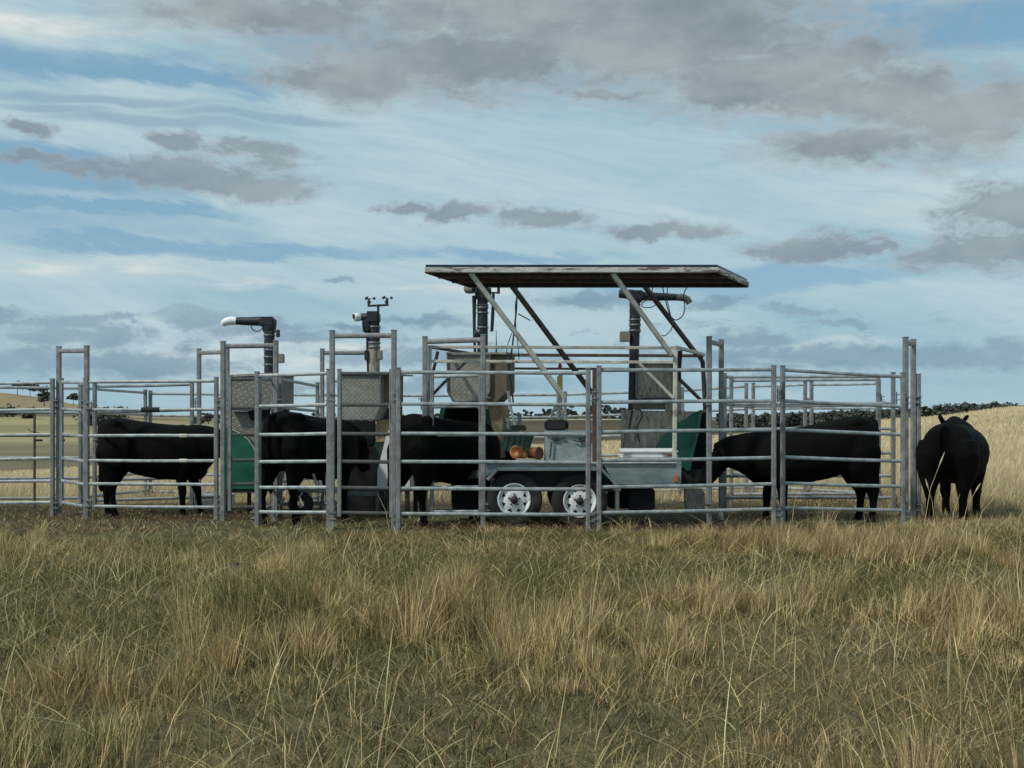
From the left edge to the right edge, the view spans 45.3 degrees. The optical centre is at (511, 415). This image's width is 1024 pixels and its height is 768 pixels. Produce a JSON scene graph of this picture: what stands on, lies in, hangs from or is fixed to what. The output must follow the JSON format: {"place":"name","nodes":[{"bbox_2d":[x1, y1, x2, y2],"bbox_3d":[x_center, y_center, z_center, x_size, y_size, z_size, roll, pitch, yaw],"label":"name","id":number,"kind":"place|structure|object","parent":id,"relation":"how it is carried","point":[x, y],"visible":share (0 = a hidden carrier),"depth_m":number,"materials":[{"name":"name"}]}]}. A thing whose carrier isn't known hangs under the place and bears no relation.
{"place":"outdoors","nodes":[
{"label":"outdoors","id":0,"kind":"place"},
{"bbox_2d":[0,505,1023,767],"bbox_3d":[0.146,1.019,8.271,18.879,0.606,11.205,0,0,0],"label":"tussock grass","id":1,"kind":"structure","parent":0,"point":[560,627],"depth_m":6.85,"materials":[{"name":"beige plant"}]},
{"bbox_2d":[0,393,1023,767],"bbox_3d":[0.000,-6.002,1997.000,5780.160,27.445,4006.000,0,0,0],"label":"ground","id":2,"kind":"structure","parent":0,"point":[16,445],"depth_m":6.21,"materials":[{"name":"brown plant"}]},
{"bbox_2d":[0,403,20,416],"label":"field shrub","id":3,"kind":"object","parent":2,"relation":"on","point":[6,414],"visible":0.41,"depth_m":559.93,"materials":[{"name":"green plant"}]},
{"bbox_2d":[5,527,29,535],"bbox_3d":[-5.414,1.263,13.403,0.272,0.087,0.276,0,0,0],"label":"dung pat","id":4,"kind":"object","parent":2,"relation":"on","point":[20,530],"visible":0.53,"depth_m":13.35,"materials":[{"name":"brown soil"}]},
{"bbox_2d":[21,407,34,418],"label":"field shrub","id":5,"kind":"object","parent":2,"relation":"on","point":[25,416],"visible":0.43,"depth_m":539.26,"materials":[{"name":"green plant"}]},
{"bbox_2d":[0,378,58,515],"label":"cattle panel","id":6,"kind":"object","parent":2,"relation":"on","point":[52,502],"visible":0.95,"depth_m":16.10,"materials":[{"name":"grey metal"}]},
{"bbox_2d":[21,384,38,391],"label":"gum tree","id":7,"kind":"object","parent":2,"relation":"on","point":[33,390],"visible":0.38,"depth_m":877.29,"materials":[{"name":"green plant"}]},
{"bbox_2d":[28,415,42,510],"bbox_3d":[-6.599,0.657,17.009,0.197,1.349,0.068,0,0,0],"label":"fence post","id":8,"kind":"object","parent":2,"relation":"on","point":[34,461],"visible":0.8,"depth_m":16.99,"materials":[{"name":"metal"}]},
{"bbox_2d":[0,385,82,507],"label":"cattle panel","id":9,"kind":"object","parent":2,"relation":"on","point":[79,388],"visible":0.62,"depth_m":17.55,"materials":[{"name":"grey metal"}]},
{"bbox_2d":[35,389,49,405],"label":"gum tree","id":10,"kind":"object","parent":2,"relation":"on","point":[45,395],"visible":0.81,"depth_m":698.50,"materials":[{"name":"green plant"}]},
{"bbox_2d":[66,393,77,404],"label":"gum tree","id":11,"kind":"object","parent":2,"relation":"on","point":[72,396],"visible":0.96,"depth_m":758.50,"materials":[{"name":"green plant"}]},
{"bbox_2d":[55,345,91,518],"bbox_3d":[-5.674,0.234,15.850,0.093,2.305,1.008,0,0,-44],"label":"gate frame","id":12,"kind":"object","parent":2,"relation":"on","point":[60,435],"visible":0.99,"depth_m":15.90,"materials":[{"name":"grey metal"}]},
{"bbox_2d":[73,414,109,424],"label":"field shrub","id":13,"kind":"object","parent":2,"relation":"on","point":[107,416],"visible":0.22,"depth_m":426.70,"materials":[{"name":"green plant"}]},
{"bbox_2d":[90,407,111,421],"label":"field shrub","id":14,"kind":"object","parent":2,"relation":"on","point":[102,417],"visible":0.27,"depth_m":427.38,"materials":[{"name":"green plant"}]},
{"bbox_2d":[97,405,129,418],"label":"field shrub","id":15,"kind":"object","parent":2,"relation":"on","point":[119,416],"visible":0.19,"depth_m":521.00,"materials":[{"name":"green plant"}]},
{"bbox_2d":[90,387,148,497],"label":"cattle panel","id":16,"kind":"object","parent":2,"relation":"on","point":[144,393],"visible":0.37,"depth_m":19.16,"materials":[{"name":"grey metal"}]},
{"bbox_2d":[91,383,197,510],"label":"cattle panel","id":17,"kind":"object","parent":2,"relation":"on","point":[95,500],"visible":0.51,"depth_m":16.99,"materials":[{"name":"grey metal"}]},
{"bbox_2d":[79,377,219,519],"bbox_3d":[-4.543,0.449,15.425,1.904,1.873,0.066,0,0,8],"label":"cattle panel","id":18,"kind":"object","parent":2,"relation":"on","point":[215,435],"visible":0.92,"depth_m":15.39,"materials":[{"name":"grey metal"}]},
{"bbox_2d":[95,418,219,515],"bbox_3d":[-4.449,0.698,16.214,2.031,1.349,0.696,0,0,-3],"label":"cow","id":19,"kind":"object","parent":2,"relation":"on","point":[153,448],"visible":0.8,"depth_m":15.95},
{"bbox_2d":[194,348,229,482],"bbox_3d":[-4.295,0.163,17.625,0.093,2.295,0.948,0,0,-44],"label":"gate frame","id":20,"kind":"object","parent":2,"relation":"on","point":[199,354],"visible":0.34,"depth_m":17.87,"materials":[{"name":"grey metal"}]},
{"bbox_2d":[188,493,235,505],"bbox_3d":[-4.295,1.217,17.600,0.580,0.187,0.430,0,0,0],"label":"water trough","id":21,"kind":"object","parent":2,"relation":"on","point":[207,499],"visible":0.29,"depth_m":17.40,"materials":[{"name":"grey metal"}]},
{"bbox_2d":[147,390,288,497],"bbox_3d":[-4.727,0.535,19.725,2.349,1.891,0.059,0,0,1],"label":"cattle panel","id":22,"kind":"object","parent":2,"relation":"on","point":[150,394],"visible":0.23,"depth_m":19.73,"materials":[{"name":"grey metal"}]},
{"bbox_2d":[222,563,252,573],"bbox_3d":[-2.273,1.256,10.200,0.267,0.085,0.271,0,0,36],"label":"dung pat","id":23,"kind":"object","parent":2,"relation":"on","point":[234,564],"visible":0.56,"depth_m":10.15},
{"bbox_2d":[216,340,282,520],"bbox_3d":[-3.230,0.213,15.098,0.814,2.287,0.070,0,0,0],"label":"gate frame","id":24,"kind":"object","parent":2,"relation":"on","point":[275,497],"visible":0.73,"depth_m":15.08,"materials":[{"name":"grey metal"}]},
{"bbox_2d":[221,316,295,514],"bbox_3d":[-3.369,0.008,16.295,0.933,2.637,0.650,0,0,0],"label":"feed station","id":25,"kind":"object","parent":2,"relation":"on","point":[243,421],"visible":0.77,"depth_m":16.02,"materials":[{"name":"green metal"}]},
{"bbox_2d":[260,377,272,525],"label":"cattle panel","id":26,"kind":"object","parent":2,"relation":"on","point":[261,409],"visible":0.34,"depth_m":14.35,"materials":[{"name":"grey metal"}]},
{"bbox_2d":[250,369,335,528],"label":"cattle panel","id":27,"kind":"object","parent":2,"relation":"on","point":[257,511],"visible":0.95,"depth_m":14.06,"materials":[{"name":"grey metal"}]},
{"bbox_2d":[279,377,320,517],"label":"cattle panel","id":28,"kind":"object","parent":2,"relation":"on","point":[316,497],"visible":0.47,"depth_m":16.14,"materials":[{"name":"grey metal"}]},
{"bbox_2d":[276,473,336,516],"bbox_3d":[-2.482,0.924,14.970,0.755,0.610,0.519,0,0,0],"label":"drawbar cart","id":29,"kind":"object","parent":2,"relation":"on","point":[307,502],"visible":0.64,"depth_m":14.82,"materials":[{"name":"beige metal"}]},
{"bbox_2d":[262,411,374,524],"bbox_3d":[-2.353,0.614,15.124,0.738,1.350,1.771,0,0,34],"label":"cow","id":30,"kind":"object","parent":2,"relation":"on","point":[299,448],"visible":0.65,"depth_m":14.51},
{"bbox_2d":[319,348,372,500],"bbox_3d":[-2.410,0.155,17.898,0.879,2.279,0.070,0,0,0],"label":"gate frame","id":31,"kind":"object","parent":2,"relation":"on","point":[323,352],"visible":0.09,"depth_m":17.87,"materials":[{"name":"grey metal"}]},
{"bbox_2d":[286,394,421,496],"bbox_3d":[-2.496,0.553,19.700,2.363,1.884,0.058,0,0,0],"label":"cattle panel","id":32,"kind":"object","parent":2,"relation":"on","point":[311,395],"visible":0.02,"depth_m":19.69,"materials":[{"name":"grey metal"}]},
{"bbox_2d":[325,330,396,529],"bbox_3d":[-1.682,0.178,13.850,0.887,2.302,0.075,0,0,8],"label":"gate frame","id":33,"kind":"object","parent":2,"relation":"on","point":[391,433],"visible":0.86,"depth_m":13.85,"materials":[{"name":"grey metal"}]},
{"bbox_2d":[342,296,412,515],"bbox_3d":[-1.799,-0.108,15.986,0.992,2.878,0.732,0,0,0],"label":"feed station","id":34,"kind":"object","parent":2,"relation":"on","point":[365,388],"visible":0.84,"depth_m":15.75,"materials":[{"name":"metal"}]},
{"bbox_2d":[378,486,417,517],"bbox_3d":[-1.426,1.090,15.600,0.531,0.398,0.300,0,0,0],"label":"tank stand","id":35,"kind":"object","parent":2,"relation":"on","point":[407,501],"visible":0.6,"depth_m":15.46,"materials":[{"name":"metal"}]},
{"bbox_2d":[377,431,413,485],"bbox_3d":[-1.432,0.507,15.600,0.527,0.757,0.300,0,0,0],"label":"plastic tank","id":36,"kind":"object","parent":35,"relation":"on","point":[382,477],"visible":0.13,"depth_m":15.45,"materials":[{"name":"white plastic"}]},
{"bbox_2d":[387,414,515,526],"bbox_3d":[-0.644,0.646,14.856,1.872,1.350,0.738,0,0,-42],"label":"cow","id":37,"kind":"object","parent":2,"relation":"on","point":[424,447],"visible":0.7,"depth_m":14.33},
{"bbox_2d":[418,334,489,526],"bbox_3d":[-0.673,0.203,14.225,0.872,2.292,0.079,0,0,12],"label":"gate frame","id":38,"kind":"object","parent":2,"relation":"on","point":[483,397],"visible":0.5,"depth_m":14.18,"materials":[{"name":"grey metal"}]},
{"bbox_2d":[439,286,520,511],"bbox_3d":[-0.402,-0.221,15.298,1.035,2.804,0.738,0,0,0],"label":"feed station","id":39,"kind":"object","parent":2,"relation":"on","point":[466,389],"visible":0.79,"depth_m":15.05,"materials":[{"name":"grey metal"}]},
{"bbox_2d":[391,367,593,530],"bbox_3d":[-0.208,0.401,13.650,2.275,1.880,0.058,0,0,0],"label":"cattle panel","id":40,"kind":"object","parent":2,"relation":"on","point":[588,514],"visible":0.96,"depth_m":13.64,"materials":[{"name":"grey metal"}]},
{"bbox_2d":[428,392,559,494],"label":"cattle panel","id":41,"kind":"object","parent":2,"relation":"on","point":[534,417],"visible":0.07,"depth_m":19.69,"materials":[{"name":"grey metal"}]},
{"bbox_2d":[0,405,1023,532],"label":"straw paddock","id":42,"kind":"structure","parent":2,"relation":"on","point":[1009,444],"depth_m":20.50,"materials":[{"name":"beige plant"}]},
{"bbox_2d":[0,492,1023,534],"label":"yard grass","id":43,"kind":"structure","parent":2,"relation":"on","point":[303,527],"depth_m":15.31,"materials":[{"name":"brown plant"}]},
{"bbox_2d":[0,514,1023,767],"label":"fallen stems","id":44,"kind":"object","parent":2,"relation":"on","point":[500,638],"visible":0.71,"depth_m":6.99,"materials":[{"name":"beige plant"}]},
{"bbox_2d":[0,507,1023,767],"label":"seed stalks","id":45,"kind":"object","parent":2,"relation":"on","point":[500,597],"visible":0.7,"depth_m":6.14,"materials":[{"name":"beige plant"}]},
{"bbox_2d":[3,529,1023,738],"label":"weeds","id":46,"kind":"object","parent":2,"relation":"on","point":[464,568],"visible":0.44,"depth_m":10.21,"materials":[{"name":"green plant"}]},
{"bbox_2d":[545,409,551,418],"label":"windbreak tree","id":47,"kind":"object","parent":2,"relation":"on","point":[548,412],"visible":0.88,"depth_m":436.18,"materials":[{"name":"green plant"}]},
{"bbox_2d":[567,407,575,414],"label":"windbreak tree","id":48,"kind":"object","parent":2,"relation":"on","point":[571,412],"visible":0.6,"depth_m":428.62,"materials":[{"name":"green plant"}]},
{"bbox_2d":[425,265,748,526],"bbox_3d":[0.874,-0.207,14.979,3.891,3.025,2.116,0,0,0],"label":"flatbed trailer","id":49,"kind":"object","parent":2,"relation":"on","point":[514,278],"visible":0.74,"depth_m":14.28,"materials":[{"name":"metal"}]},
{"bbox_2d":[502,428,534,452],"bbox_3d":[0.071,0.316,14.750,0.393,0.337,0.390,0,0,0],"label":"plastic tub","id":50,"kind":"object","parent":49,"relation":"on","point":[523,442],"visible":0.72,"depth_m":14.57,"materials":[{"name":"green plastic"}]},
{"bbox_2d":[510,425,525,430],"bbox_3d":[0.077,0.142,14.750,0.190,0.066,0.200,0,0,0],"label":"battery","id":51,"kind":"object","parent":50,"relation":"on","point":[518,427],"visible":0.98,"depth_m":14.65,"materials":[{"name":"black plastic"}]},
{"bbox_2d":[510,445,527,458],"bbox_3d":[0.094,0.425,14.497,0.202,0.159,0.151,0,0,31],"label":"plastic pot","id":52,"kind":"object","parent":49,"relation":"on","point":[517,452],"visible":1,"depth_m":14.47,"materials":[{"name":"orange plastic"}]},
{"bbox_2d":[526,447,543,459],"bbox_3d":[0.258,0.439,14.513,0.182,0.156,0.156,0,0,44],"label":"plastic pot","id":53,"kind":"object","parent":49,"relation":"on","point":[537,453],"visible":1,"depth_m":14.46,"materials":[{"name":"brown plastic"}]},
{"bbox_2d":[543,431,591,461],"bbox_3d":[0.704,0.366,14.680,0.647,0.380,0.460,0,0,0],"label":"toolbox","id":54,"kind":"object","parent":49,"relation":"on","point":[564,448],"visible":0.69,"depth_m":14.49,"materials":[{"name":"metal"}]},
{"bbox_2d":[544,419,568,429],"bbox_3d":[0.532,0.105,14.700,0.283,0.131,0.240,0,0,0],"label":"battery","id":55,"kind":"object","parent":54,"relation":"on","point":[556,424],"visible":1,"depth_m":14.58,"materials":[{"name":"black plastic"}]},
{"bbox_2d":[618,448,677,457],"bbox_3d":[1.616,0.443,14.607,0.680,0.112,0.395,0,0,0],"label":"storage slab","id":56,"kind":"object","parent":49,"relation":"on","point":[645,453],"depth_m":14.46,"materials":[{"name":"white plastic"}]},
{"bbox_2d":[603,408,608,418],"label":"windbreak tree","id":57,"kind":"object","parent":2,"relation":"on","point":[605,411],"visible":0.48,"depth_m":439.49,"materials":[{"name":"green plant"}]},
{"bbox_2d":[602,404,611,418],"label":"windbreak tree","id":58,"kind":"object","parent":2,"relation":"on","point":[608,407],"visible":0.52,"depth_m":446.72,"materials":[{"name":"green plant"}]},
{"bbox_2d":[194,401,1023,427],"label":"wood","id":59,"kind":"object","parent":2,"relation":"on","point":[792,419],"visible":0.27,"depth_m":243.25,"materials":[{"name":"green plant"}]},
{"bbox_2d":[609,409,614,418],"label":"windbreak tree","id":60,"kind":"object","parent":2,"relation":"on","point":[612,412],"visible":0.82,"depth_m":436.05,"materials":[{"name":"green plant"}]},
{"bbox_2d":[563,391,684,493],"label":"cattle panel","id":61,"kind":"object","parent":2,"relation":"on","point":[565,416],"visible":0.2,"depth_m":19.62,"materials":[{"name":"grey metal"}]},
{"bbox_2d":[618,288,705,508],"bbox_3d":[1.891,-0.224,15.148,1.159,2.731,0.537,0,0,0],"label":"feed station","id":62,"kind":"object","parent":2,"relation":"on","point":[643,386],"visible":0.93,"depth_m":15.00,"materials":[{"name":"metal"}]},
{"bbox_2d":[592,365,780,531],"bbox_3d":[1.957,0.368,13.700,2.187,1.888,0.066,0,0,-9],"label":"cattle panel","id":63,"kind":"object","parent":2,"relation":"on","point":[772,457],"visible":0.98,"depth_m":13.68,"materials":[{"name":"grey metal"}]},
{"bbox_2d":[381,452,994,530],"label":"seed stems","id":64,"kind":"object","parent":2,"relation":"on","point":[926,510],"visible":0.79,"depth_m":13.00,"materials":[{"name":"plant"}]},
{"bbox_2d":[677,383,749,496],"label":"cattle panel","id":65,"kind":"object","parent":2,"relation":"on","point":[744,386],"visible":0.35,"depth_m":19.23,"materials":[{"name":"grey metal"}]},
{"bbox_2d":[705,336,724,524],"bbox_3d":[2.443,0.200,14.750,0.088,2.285,0.910,0,0,21],"label":"gate frame","id":66,"kind":"object","parent":2,"relation":"on","point":[710,342],"visible":0.86,"depth_m":14.40,"materials":[{"name":"grey metal"}]},
{"bbox_2d":[748,381,807,499],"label":"cattle panel","id":67,"kind":"object","parent":2,"relation":"on","point":[803,384],"visible":0.38,"depth_m":18.70,"materials":[{"name":"grey metal"}]},
{"bbox_2d":[699,416,880,521],"bbox_3d":[3.372,0.673,14.950,2.198,1.352,0.696,0,0,0],"label":"cow","id":68,"kind":"object","parent":2,"relation":"on","point":[810,444],"visible":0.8,"depth_m":14.71},
{"bbox_2d":[727,378,884,507],"bbox_3d":[4.038,0.387,16.950,2.174,1.884,0.061,0,0,3],"label":"cattle panel","id":69,"kind":"object","parent":2,"relation":"on","point":[731,472],"visible":0.41,"depth_m":16.95,"materials":[{"name":"grey metal"}]},
{"bbox_2d":[718,372,899,513],"bbox_3d":[3.853,0.370,15.950,2.337,1.878,0.061,0,0,3],"label":"cattle panel","id":70,"kind":"object","parent":2,"relation":"on","point":[893,497],"visible":0.6,"depth_m":15.93,"materials":[{"name":"grey metal"}]},
{"bbox_2d":[776,365,909,527],"bbox_3d":[3.845,0.388,14.225,1.757,1.934,0.072,0,0,-17],"label":"cattle panel","id":71,"kind":"object","parent":2,"relation":"on","point":[902,406],"visible":0.96,"depth_m":14.21,"materials":[{"name":"grey metal"}]},
{"bbox_2d":[807,380,884,502],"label":"cattle panel","id":72,"kind":"object","parent":2,"relation":"on","point":[812,384],"visible":0.4,"depth_m":18.14,"materials":[{"name":"grey metal"}]},
{"bbox_2d":[902,337,916,523],"bbox_3d":[4.841,0.190,14.950,0.089,2.296,0.936,0,0,25],"label":"gate frame","id":73,"kind":"object","parent":2,"relation":"on","point":[907,343],"visible":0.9,"depth_m":15.27,"materials":[{"name":"grey metal"}]},
{"bbox_2d":[915,374,921,517],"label":"cattle panel","id":74,"kind":"object","parent":2,"relation":"on","point":[918,402],"visible":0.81,"depth_m":15.27,"materials":[{"name":"grey metal"}]},
{"bbox_2d":[915,415,989,519],"bbox_3d":[5.756,0.656,15.814,0.776,1.347,1.964,0,0,30],"label":"cow","id":75,"kind":"object","parent":2,"relation":"on","point":[963,444],"visible":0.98,"depth_m":15.06},
{"bbox_2d":[0,0,1023,416],"label":"sky","id":76,"kind":"structure","parent":0,"point":[170,170],"materials":[{"name":"blue"}]}
]}

